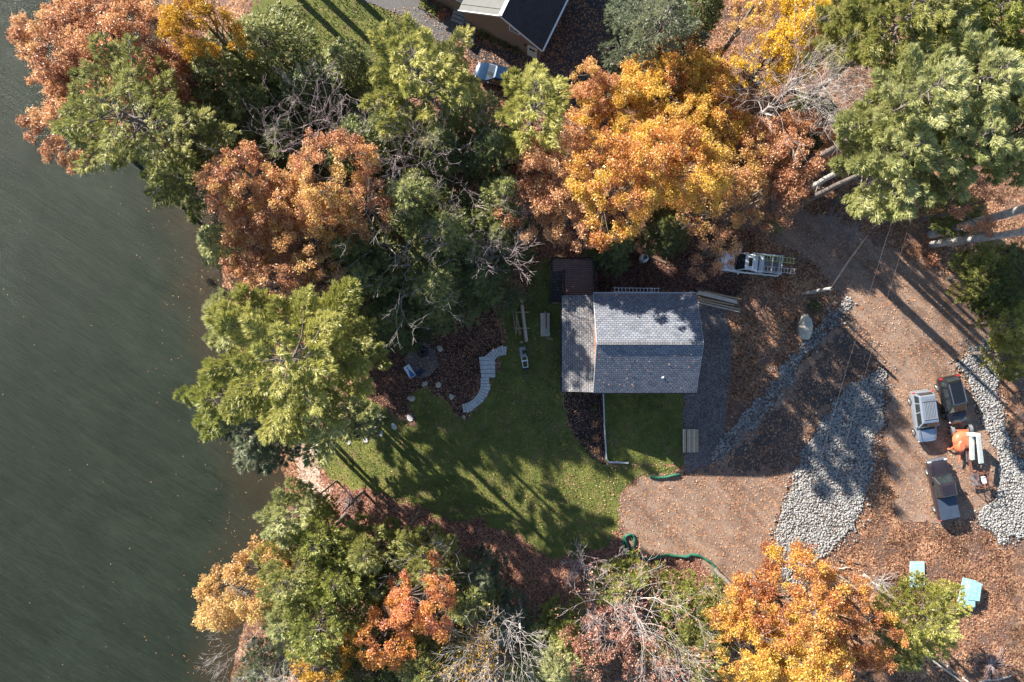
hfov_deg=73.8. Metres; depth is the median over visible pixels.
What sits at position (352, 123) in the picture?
hemlock tree
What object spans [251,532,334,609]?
cedar tree
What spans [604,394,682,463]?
lawn
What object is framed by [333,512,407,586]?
pine tree
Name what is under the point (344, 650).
maple tree
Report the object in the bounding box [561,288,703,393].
house
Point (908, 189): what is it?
pine tree
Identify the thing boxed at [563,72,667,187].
maple tree
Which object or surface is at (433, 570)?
bare tree
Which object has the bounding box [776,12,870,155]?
bare tree
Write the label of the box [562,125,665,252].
maple tree
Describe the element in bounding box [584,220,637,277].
hemlock tree
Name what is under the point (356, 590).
cedar tree
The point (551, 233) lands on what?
oak tree
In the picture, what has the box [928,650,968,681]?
dead tree
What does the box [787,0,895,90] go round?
pine tree
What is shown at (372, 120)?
hemlock tree
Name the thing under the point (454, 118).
hemlock tree
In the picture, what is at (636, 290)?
ladder
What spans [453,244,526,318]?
hemlock tree
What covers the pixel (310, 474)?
sand
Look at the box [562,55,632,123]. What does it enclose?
maple tree
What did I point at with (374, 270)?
hemlock tree
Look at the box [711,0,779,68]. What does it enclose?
maple tree
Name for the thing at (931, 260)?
shrub
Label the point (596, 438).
shrub
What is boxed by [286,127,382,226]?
maple tree
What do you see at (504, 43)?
shrub
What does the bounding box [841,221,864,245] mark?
brush
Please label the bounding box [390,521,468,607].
pine tree
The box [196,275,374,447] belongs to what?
pine tree
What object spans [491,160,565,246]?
oak tree
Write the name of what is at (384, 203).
maple tree
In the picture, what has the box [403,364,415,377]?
game board
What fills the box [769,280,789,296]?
shrub
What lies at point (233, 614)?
oak tree
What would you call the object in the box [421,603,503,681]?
bare tree
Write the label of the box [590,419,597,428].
shrub
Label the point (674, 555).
erosion sock
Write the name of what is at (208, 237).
hemlock tree
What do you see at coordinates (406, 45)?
pine tree
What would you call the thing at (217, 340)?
pine tree
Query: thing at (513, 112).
pine tree
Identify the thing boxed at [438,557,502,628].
hemlock tree
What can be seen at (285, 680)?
bare tree
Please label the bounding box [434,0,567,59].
neighbour house
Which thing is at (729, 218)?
dead tree
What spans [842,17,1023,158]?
pine tree
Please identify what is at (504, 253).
bare tree
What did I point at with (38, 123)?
oak tree
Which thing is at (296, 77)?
hemlock tree
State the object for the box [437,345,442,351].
rock
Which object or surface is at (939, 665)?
fallen log
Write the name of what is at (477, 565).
cedar tree
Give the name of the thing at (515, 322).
stake bundle
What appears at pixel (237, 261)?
maple tree
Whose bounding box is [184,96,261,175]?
hemlock tree
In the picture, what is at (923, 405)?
suv
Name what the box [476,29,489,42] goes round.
shrub
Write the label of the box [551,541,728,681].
bare tree
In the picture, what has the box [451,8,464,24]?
porch steps
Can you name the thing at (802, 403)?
power line
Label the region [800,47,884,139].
bare tree
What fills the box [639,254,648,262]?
gas tank
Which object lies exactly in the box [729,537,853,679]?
maple tree
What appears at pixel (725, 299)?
lumber pile
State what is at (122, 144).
pine tree
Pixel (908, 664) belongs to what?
hemlock tree
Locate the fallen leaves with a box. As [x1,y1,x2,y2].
[235,7,1007,674]
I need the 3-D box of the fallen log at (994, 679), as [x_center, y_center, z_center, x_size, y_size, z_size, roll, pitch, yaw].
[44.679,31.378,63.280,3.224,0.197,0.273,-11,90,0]
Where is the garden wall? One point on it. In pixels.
(605, 437)
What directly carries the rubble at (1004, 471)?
on the ground at (1011, 568)
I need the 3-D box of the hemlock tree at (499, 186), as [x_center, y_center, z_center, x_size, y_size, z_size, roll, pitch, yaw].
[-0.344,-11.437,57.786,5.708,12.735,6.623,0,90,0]
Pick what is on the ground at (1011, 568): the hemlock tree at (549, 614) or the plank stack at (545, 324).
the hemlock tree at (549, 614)
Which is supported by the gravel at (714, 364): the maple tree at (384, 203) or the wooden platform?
the wooden platform
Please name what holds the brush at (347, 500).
on the ground at (1011, 568)
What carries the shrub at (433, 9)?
on the ground at (1011, 568)
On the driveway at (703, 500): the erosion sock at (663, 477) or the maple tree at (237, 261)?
the erosion sock at (663, 477)
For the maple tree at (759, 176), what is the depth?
57.74 m
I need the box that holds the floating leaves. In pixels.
[3,134,277,670]
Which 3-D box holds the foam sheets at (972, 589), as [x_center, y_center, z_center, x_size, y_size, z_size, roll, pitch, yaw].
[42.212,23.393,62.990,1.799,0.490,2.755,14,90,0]
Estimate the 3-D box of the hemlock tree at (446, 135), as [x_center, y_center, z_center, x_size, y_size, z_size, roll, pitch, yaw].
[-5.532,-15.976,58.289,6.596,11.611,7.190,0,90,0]
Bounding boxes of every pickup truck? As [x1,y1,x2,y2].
[718,250,782,276]
[924,456,959,520]
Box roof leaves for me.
[554,260,693,389]
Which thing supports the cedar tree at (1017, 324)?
on the ground at (1011, 568)
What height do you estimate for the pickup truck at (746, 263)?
2.055 m
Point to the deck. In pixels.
(570, 274)
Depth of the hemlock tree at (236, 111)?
57.44 m
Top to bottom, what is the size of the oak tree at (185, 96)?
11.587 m
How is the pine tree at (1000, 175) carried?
on the ground at (1011, 568)
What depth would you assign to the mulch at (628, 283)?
63.47 m
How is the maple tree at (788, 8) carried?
on the ground at (1011, 568)
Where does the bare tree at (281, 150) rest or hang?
on the ground at (1011, 568)
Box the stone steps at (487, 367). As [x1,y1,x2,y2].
[462,346,506,412]
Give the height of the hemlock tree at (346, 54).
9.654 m
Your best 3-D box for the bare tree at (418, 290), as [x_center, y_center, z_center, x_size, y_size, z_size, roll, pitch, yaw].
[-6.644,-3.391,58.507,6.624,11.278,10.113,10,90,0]
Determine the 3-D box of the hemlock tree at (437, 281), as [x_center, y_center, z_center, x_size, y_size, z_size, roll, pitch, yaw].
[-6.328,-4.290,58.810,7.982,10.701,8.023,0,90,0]
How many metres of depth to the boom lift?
62.28 m
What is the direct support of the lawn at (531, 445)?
on the ground at (1011, 568)
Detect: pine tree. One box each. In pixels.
[47,30,241,194]
[138,139,231,224]
[172,356,260,442]
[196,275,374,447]
[200,286,278,355]
[208,389,301,475]
[252,476,331,550]
[258,581,326,648]
[281,377,380,468]
[304,312,391,388]
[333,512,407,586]
[357,12,485,147]
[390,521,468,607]
[492,58,572,161]
[666,598,740,681]
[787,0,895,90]
[791,40,975,181]
[795,101,955,224]
[797,0,992,104]
[832,89,1023,202]
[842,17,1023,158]
[860,0,1023,101]
[861,20,988,113]
[879,93,1023,189]
[980,22,1023,123]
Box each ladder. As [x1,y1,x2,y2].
[613,288,659,291]
[755,254,795,263]
[759,265,794,273]
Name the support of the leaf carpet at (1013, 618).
on the ground at (1011, 568)
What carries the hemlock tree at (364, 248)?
on the ground at (1011, 568)
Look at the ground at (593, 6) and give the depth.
63.45 m
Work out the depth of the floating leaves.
65.47 m
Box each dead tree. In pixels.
[316,480,337,496]
[341,490,364,514]
[407,511,419,530]
[494,646,509,681]
[513,598,521,643]
[525,646,535,681]
[627,603,649,631]
[715,199,759,226]
[726,188,763,209]
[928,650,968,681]
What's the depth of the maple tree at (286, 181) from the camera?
51.13 m
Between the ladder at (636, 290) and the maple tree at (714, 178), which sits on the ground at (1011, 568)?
the maple tree at (714, 178)
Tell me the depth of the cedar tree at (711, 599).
56.81 m
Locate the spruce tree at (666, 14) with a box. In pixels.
[596,0,710,110]
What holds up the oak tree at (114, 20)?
on the ground at (1011, 568)
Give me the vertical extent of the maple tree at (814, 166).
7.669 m
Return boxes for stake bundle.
[513,314,520,335]
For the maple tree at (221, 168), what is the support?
on the ground at (1011, 568)
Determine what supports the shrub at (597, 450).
on the mulch at (590, 444)
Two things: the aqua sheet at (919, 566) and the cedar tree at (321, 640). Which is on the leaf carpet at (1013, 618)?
the aqua sheet at (919, 566)
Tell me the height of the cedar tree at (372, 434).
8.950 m
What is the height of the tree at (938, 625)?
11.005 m
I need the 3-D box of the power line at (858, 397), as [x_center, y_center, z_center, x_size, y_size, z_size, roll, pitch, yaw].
[26.537,9.535,54.501,0.013,1.016,44.834,15,90,0]
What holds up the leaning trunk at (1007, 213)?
on the ground at (1011, 568)
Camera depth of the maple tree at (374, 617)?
54.77 m
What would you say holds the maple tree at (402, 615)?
on the ground at (1011, 568)
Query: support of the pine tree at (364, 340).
on the ground at (1011, 568)
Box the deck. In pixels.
[549,257,594,302]
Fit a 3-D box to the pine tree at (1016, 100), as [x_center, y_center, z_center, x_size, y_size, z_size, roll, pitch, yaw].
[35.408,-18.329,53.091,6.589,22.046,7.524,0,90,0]
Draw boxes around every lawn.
[251,0,466,100]
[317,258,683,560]
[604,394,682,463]
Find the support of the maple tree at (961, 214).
on the ground at (1011, 568)
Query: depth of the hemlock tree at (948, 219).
60.11 m
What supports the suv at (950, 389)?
on the driveway at (703, 500)
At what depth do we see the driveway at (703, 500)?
63.45 m
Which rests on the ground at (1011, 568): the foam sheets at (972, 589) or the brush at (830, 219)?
the brush at (830, 219)
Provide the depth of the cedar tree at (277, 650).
60.82 m
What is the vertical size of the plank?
0.060 m
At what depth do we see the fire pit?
63.29 m
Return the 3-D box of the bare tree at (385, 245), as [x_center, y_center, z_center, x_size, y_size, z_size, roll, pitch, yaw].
[-10.227,-8.785,56.151,12.687,15.904,7.464,-42,90,0]
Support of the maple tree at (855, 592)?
on the ground at (1011, 568)
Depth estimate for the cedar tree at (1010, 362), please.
58.38 m
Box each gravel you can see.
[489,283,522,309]
[682,298,732,474]
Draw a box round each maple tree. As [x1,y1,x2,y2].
[153,0,257,63]
[192,138,290,239]
[217,189,323,288]
[251,163,327,233]
[254,175,359,283]
[284,616,358,681]
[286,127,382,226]
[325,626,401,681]
[334,166,395,243]
[348,595,419,672]
[387,550,458,643]
[552,626,607,681]
[556,584,635,665]
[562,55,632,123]
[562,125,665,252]
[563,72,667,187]
[607,27,721,168]
[612,102,734,215]
[615,618,680,681]
[644,51,694,95]
[671,66,755,163]
[673,162,764,257]
[679,114,793,205]
[687,220,743,280]
[692,44,741,105]
[692,600,797,681]
[702,565,781,642]
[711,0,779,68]
[726,30,800,95]
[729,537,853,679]
[741,106,847,200]
[744,143,823,235]
[745,0,845,83]
[756,603,856,681]
[807,582,910,675]
[810,559,871,617]
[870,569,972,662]
[919,175,1007,238]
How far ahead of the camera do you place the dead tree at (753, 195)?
57.48 m
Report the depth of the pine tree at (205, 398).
51.67 m
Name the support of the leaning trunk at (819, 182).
on the ground at (1011, 568)
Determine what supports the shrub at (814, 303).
on the ground at (1011, 568)
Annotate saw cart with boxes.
[519,347,528,370]
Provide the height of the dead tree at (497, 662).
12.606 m
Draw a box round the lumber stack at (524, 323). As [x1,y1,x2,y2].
[519,297,527,341]
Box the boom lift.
[946,424,992,488]
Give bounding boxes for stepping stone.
[391,423,396,429]
[407,414,412,420]
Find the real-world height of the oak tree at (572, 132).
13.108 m
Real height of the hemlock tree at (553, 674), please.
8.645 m
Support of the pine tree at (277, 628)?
on the ground at (1011, 568)
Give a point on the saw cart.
(523, 351)
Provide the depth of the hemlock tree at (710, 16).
57.82 m
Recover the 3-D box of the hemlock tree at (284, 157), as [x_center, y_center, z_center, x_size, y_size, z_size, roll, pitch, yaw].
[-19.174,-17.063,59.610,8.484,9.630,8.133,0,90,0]
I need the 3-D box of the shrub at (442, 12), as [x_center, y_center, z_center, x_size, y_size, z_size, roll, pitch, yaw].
[-6.486,-30.191,63.138,1.359,0.739,1.490,0,90,0]
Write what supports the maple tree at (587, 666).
on the ground at (1011, 568)
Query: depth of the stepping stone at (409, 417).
63.38 m
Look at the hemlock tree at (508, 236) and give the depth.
57.84 m
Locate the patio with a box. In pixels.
[405,342,437,377]
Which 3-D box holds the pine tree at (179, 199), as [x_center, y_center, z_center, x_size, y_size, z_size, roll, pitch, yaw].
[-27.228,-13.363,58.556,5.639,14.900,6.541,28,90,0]
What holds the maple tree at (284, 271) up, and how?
on the ground at (1011, 568)
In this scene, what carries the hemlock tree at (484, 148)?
on the ground at (1011, 568)
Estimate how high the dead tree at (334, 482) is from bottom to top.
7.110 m
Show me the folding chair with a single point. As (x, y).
(420, 371)
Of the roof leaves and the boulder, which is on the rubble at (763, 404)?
the boulder
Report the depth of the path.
63.41 m
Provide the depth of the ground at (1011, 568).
63.50 m
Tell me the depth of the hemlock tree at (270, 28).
56.52 m
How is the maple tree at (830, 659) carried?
on the ground at (1011, 568)
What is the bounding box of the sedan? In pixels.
[474,61,522,90]
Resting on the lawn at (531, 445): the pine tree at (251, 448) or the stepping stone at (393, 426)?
the stepping stone at (393, 426)
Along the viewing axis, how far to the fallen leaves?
63.38 m
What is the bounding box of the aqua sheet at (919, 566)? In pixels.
[909,561,924,586]
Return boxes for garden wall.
[603,394,628,463]
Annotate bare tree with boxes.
[195,584,296,678]
[199,58,346,179]
[202,599,327,681]
[253,593,370,665]
[260,56,382,168]
[317,168,453,297]
[353,122,445,195]
[374,96,495,216]
[379,530,485,639]
[385,237,476,348]
[420,176,531,273]
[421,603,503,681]
[427,603,552,681]
[469,221,538,283]
[478,583,539,651]
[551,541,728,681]
[560,537,636,647]
[715,0,883,162]
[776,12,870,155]
[777,36,873,114]
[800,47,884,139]
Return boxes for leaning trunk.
[789,170,841,198]
[927,205,1023,237]
[929,229,1023,247]
[947,227,1023,246]
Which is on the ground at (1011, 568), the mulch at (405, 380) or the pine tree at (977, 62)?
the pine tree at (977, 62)
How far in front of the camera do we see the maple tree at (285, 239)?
52.63 m
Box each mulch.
[366,304,501,426]
[562,391,605,463]
[595,223,751,297]
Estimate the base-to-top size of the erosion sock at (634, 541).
0.370 m
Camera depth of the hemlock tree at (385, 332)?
58.35 m
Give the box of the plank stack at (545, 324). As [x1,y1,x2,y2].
[540,311,549,335]
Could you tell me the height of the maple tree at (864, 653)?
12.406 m
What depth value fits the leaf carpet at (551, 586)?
63.48 m
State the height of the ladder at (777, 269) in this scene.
0.060 m
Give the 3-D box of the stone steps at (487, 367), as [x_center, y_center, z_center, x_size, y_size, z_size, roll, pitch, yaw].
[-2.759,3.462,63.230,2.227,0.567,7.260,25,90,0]
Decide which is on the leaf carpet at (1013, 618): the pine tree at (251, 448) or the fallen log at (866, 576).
the fallen log at (866, 576)
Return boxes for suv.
[907,389,939,442]
[934,374,968,423]
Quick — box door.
[527,45,536,58]
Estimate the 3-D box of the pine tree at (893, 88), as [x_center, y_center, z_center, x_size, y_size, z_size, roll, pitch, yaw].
[26.488,-15.822,52.559,9.796,23.097,7.229,-42,90,0]
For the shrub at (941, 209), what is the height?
1.597 m
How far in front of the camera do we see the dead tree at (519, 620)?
58.59 m
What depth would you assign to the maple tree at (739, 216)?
56.70 m
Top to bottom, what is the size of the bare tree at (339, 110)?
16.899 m
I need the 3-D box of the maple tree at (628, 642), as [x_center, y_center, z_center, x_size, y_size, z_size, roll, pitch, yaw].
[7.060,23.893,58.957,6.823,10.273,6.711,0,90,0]
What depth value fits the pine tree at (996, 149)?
44.57 m
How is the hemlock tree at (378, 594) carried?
on the ground at (1011, 568)
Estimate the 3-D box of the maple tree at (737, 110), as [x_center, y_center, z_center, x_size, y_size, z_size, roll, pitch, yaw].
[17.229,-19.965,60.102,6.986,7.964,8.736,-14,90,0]
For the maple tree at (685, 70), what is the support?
on the ground at (1011, 568)
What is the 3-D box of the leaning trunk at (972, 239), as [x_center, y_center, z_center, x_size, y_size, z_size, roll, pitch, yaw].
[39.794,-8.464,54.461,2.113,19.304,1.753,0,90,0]
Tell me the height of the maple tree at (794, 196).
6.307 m
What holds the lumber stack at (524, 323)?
on the lawn at (531, 445)
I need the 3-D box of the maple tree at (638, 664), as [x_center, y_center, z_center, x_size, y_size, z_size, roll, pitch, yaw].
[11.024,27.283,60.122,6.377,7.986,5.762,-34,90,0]
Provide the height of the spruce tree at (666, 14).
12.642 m
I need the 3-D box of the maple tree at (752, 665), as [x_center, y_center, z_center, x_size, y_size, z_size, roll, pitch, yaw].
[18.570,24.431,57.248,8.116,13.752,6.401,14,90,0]
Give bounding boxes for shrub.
[417,0,431,12]
[427,3,440,15]
[435,7,448,21]
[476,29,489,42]
[489,36,499,44]
[498,41,510,49]
[511,44,519,52]
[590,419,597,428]
[591,434,600,442]
[594,445,601,453]
[763,215,786,236]
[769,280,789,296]
[807,299,823,313]
[922,249,941,268]
[930,204,950,219]
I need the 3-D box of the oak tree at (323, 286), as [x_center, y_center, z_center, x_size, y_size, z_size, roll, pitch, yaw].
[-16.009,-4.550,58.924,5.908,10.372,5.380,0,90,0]
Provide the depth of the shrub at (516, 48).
63.18 m
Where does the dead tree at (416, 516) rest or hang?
on the ground at (1011, 568)
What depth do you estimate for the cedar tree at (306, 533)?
55.50 m
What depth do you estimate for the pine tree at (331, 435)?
53.97 m
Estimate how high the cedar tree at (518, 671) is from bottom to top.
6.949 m
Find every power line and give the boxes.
[773,291,830,532]
[782,207,896,600]
[802,199,917,608]
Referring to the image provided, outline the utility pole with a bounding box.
[802,287,831,294]
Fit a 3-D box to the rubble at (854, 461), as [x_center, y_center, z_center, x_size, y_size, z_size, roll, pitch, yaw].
[29.806,12.254,63.425,7.639,0.100,21.996,16,90,0]
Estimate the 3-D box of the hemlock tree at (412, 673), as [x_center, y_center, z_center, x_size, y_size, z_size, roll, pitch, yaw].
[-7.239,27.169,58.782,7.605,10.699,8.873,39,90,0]
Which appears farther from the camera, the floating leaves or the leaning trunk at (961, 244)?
the floating leaves
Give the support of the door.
in the neighbour house at (527, 27)
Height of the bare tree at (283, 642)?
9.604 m
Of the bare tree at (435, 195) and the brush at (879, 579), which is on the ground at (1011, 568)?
the bare tree at (435, 195)
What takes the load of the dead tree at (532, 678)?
on the ground at (1011, 568)
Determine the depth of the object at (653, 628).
58.51 m
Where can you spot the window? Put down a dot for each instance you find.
(510, 28)
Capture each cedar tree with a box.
[233,633,293,681]
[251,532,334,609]
[263,633,318,669]
[280,565,384,671]
[290,493,364,572]
[304,534,390,619]
[345,406,386,441]
[460,543,508,592]
[499,647,563,681]
[585,556,635,608]
[619,549,653,589]
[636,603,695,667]
[644,561,697,621]
[665,573,733,651]
[946,240,1017,307]
[967,297,1023,355]
[971,330,1023,382]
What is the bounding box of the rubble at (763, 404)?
[711,296,853,460]
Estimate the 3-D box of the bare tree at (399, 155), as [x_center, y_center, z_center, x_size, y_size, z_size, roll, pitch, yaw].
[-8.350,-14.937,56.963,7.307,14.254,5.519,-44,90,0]
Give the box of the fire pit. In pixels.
[417,346,427,356]
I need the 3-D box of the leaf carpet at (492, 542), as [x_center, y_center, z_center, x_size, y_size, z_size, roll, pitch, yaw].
[-9.335,17.670,64.267,20.564,1.723,5.839,14,90,0]
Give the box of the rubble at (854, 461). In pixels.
[769,365,887,583]
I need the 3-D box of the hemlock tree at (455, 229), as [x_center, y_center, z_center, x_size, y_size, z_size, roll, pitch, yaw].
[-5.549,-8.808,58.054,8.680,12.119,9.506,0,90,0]
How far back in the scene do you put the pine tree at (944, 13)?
45.59 m
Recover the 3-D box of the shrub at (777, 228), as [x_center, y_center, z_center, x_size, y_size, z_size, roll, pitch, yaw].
[24.280,-10.602,62.460,2.027,2.123,2.180,0,90,0]
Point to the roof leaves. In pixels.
(616, 324)
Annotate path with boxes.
[363,0,458,42]
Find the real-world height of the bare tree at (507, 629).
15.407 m
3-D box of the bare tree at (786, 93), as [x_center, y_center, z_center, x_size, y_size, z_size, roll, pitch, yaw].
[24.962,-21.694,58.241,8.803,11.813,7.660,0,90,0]
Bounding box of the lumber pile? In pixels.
[695,288,741,312]
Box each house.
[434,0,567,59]
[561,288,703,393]
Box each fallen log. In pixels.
[863,574,888,592]
[927,656,961,681]
[979,675,1010,681]
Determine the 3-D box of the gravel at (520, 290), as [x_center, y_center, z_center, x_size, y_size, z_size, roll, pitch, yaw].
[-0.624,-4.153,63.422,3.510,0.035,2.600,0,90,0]
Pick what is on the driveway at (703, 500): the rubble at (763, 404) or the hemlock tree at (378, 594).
the rubble at (763, 404)
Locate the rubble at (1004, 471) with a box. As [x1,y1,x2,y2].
[956,342,1023,544]
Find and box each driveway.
[617,194,998,604]
[692,313,882,475]
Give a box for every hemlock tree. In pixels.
[183,30,279,144]
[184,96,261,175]
[196,219,254,269]
[218,73,288,169]
[224,0,323,110]
[249,108,337,187]
[272,57,363,143]
[314,213,396,280]
[315,35,377,109]
[322,113,410,211]
[325,233,417,328]
[348,541,412,607]
[353,273,441,356]
[363,99,428,181]
[374,163,452,254]
[384,603,472,681]
[395,252,481,336]
[401,187,491,286]
[412,122,477,193]
[433,81,502,163]
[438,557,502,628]
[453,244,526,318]
[460,122,535,192]
[473,211,535,268]
[476,170,530,243]
[512,614,604,681]
[535,593,589,654]
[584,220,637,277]
[638,204,691,260]
[680,0,724,38]
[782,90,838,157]
[867,619,924,673]
[920,187,988,237]
[959,242,1023,322]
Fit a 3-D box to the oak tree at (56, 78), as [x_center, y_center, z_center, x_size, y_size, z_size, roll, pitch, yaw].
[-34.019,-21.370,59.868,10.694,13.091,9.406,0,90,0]
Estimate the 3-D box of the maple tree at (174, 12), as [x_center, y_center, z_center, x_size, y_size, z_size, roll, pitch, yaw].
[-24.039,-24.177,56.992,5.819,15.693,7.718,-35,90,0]
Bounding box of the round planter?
[464,20,472,28]
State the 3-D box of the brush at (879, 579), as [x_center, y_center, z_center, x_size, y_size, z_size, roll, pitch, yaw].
[34.225,22.172,62.989,3.312,1.090,3.193,0,90,0]
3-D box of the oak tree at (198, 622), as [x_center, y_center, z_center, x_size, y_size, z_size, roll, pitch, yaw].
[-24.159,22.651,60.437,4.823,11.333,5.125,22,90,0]
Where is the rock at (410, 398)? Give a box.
[407,396,414,400]
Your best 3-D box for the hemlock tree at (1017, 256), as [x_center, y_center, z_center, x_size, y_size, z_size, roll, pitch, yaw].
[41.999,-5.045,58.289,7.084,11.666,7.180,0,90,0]
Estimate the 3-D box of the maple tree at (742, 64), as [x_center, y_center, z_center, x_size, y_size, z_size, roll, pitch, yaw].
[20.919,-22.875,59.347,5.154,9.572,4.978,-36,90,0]
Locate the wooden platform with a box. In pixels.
[683,429,697,451]
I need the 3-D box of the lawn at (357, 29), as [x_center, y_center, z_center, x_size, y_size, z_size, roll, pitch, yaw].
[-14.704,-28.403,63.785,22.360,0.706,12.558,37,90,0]
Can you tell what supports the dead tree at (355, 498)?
on the ground at (1011, 568)
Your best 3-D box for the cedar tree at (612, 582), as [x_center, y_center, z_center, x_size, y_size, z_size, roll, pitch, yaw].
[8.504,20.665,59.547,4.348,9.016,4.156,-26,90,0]
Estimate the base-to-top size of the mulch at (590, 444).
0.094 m
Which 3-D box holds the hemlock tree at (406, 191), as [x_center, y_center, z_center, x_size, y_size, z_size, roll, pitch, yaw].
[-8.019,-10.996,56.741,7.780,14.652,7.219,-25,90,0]
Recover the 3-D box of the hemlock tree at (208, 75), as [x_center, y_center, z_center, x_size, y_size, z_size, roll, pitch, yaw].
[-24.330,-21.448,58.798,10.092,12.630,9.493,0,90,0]
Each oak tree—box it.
[5,0,125,104]
[15,84,128,175]
[37,38,171,136]
[44,0,206,137]
[121,55,214,148]
[190,574,256,632]
[191,534,295,631]
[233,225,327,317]
[282,256,341,304]
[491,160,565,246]
[501,120,602,245]
[531,170,614,253]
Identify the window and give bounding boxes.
[509,25,519,34]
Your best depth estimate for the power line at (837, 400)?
54.90 m
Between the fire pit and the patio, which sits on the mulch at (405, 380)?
the patio
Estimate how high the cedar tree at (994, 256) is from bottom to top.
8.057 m
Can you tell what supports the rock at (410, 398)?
on the mulch at (405, 380)
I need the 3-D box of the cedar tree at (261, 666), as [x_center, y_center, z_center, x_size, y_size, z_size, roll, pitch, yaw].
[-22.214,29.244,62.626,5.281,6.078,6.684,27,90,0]
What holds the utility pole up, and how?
on the ground at (1011, 568)
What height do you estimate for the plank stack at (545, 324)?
0.370 m
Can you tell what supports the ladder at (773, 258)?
on the pickup truck at (746, 263)
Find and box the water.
[0,0,284,681]
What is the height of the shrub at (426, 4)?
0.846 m
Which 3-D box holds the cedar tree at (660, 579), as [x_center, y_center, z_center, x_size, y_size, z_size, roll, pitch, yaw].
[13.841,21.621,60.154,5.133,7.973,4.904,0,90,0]
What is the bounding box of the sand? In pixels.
[293,438,332,503]
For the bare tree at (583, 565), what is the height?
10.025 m
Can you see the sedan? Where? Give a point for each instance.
(489, 73)
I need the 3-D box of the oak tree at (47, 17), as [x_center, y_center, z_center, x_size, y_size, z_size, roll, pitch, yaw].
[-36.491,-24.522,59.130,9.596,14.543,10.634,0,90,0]
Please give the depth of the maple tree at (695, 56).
57.04 m
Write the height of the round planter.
0.960 m
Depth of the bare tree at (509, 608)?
59.81 m
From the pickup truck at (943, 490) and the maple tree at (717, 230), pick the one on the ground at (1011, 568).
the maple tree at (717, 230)
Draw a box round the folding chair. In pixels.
[415,368,424,376]
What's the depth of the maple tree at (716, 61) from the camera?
57.99 m
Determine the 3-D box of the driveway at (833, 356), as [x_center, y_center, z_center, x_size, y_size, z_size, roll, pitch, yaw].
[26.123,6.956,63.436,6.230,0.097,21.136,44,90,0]
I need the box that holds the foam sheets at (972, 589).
[957,577,982,608]
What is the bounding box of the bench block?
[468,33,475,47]
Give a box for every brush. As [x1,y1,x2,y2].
[336,486,359,513]
[814,205,849,233]
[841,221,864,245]
[868,565,899,597]
[979,647,1016,681]
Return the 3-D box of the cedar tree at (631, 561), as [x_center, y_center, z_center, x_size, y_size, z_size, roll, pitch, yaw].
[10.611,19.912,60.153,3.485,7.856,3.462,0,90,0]
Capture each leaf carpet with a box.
[316,474,521,578]
[459,520,718,652]
[753,557,1023,681]
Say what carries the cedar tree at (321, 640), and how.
on the ground at (1011, 568)
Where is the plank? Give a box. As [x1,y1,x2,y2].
[652,256,666,263]
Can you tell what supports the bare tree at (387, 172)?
on the ground at (1011, 568)
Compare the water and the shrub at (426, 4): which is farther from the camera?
the water
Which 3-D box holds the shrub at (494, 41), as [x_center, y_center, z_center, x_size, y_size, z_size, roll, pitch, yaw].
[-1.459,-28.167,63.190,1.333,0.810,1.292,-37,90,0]
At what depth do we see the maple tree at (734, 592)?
53.47 m
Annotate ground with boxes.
[159,0,1023,681]
[463,0,658,109]
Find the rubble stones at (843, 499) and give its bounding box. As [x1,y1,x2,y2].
[711,296,1023,588]
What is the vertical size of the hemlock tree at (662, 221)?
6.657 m
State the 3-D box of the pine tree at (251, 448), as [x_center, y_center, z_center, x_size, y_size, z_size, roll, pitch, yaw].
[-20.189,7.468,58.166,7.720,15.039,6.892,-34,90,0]
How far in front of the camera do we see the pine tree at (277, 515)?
55.55 m
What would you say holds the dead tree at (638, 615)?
on the ground at (1011, 568)
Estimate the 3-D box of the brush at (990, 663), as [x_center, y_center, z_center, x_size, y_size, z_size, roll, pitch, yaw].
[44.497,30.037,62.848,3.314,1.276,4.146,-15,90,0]
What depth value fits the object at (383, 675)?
57.37 m
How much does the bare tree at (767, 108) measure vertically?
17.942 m
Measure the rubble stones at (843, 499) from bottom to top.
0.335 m
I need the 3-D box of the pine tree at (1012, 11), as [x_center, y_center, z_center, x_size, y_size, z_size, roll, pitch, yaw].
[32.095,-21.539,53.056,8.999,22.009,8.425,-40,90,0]
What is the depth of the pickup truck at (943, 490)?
62.31 m
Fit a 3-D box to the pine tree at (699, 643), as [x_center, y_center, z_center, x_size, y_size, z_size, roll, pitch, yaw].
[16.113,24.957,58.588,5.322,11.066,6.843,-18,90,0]
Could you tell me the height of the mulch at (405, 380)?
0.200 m
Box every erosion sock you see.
[622,533,635,554]
[623,536,720,590]
[649,473,679,478]
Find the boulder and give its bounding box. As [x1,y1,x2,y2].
[797,313,812,339]
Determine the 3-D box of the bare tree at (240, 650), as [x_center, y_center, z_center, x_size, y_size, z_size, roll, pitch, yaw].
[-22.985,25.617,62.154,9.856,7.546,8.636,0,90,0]
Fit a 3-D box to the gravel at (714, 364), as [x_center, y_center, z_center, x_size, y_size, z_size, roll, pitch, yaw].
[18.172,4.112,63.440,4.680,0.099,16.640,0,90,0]

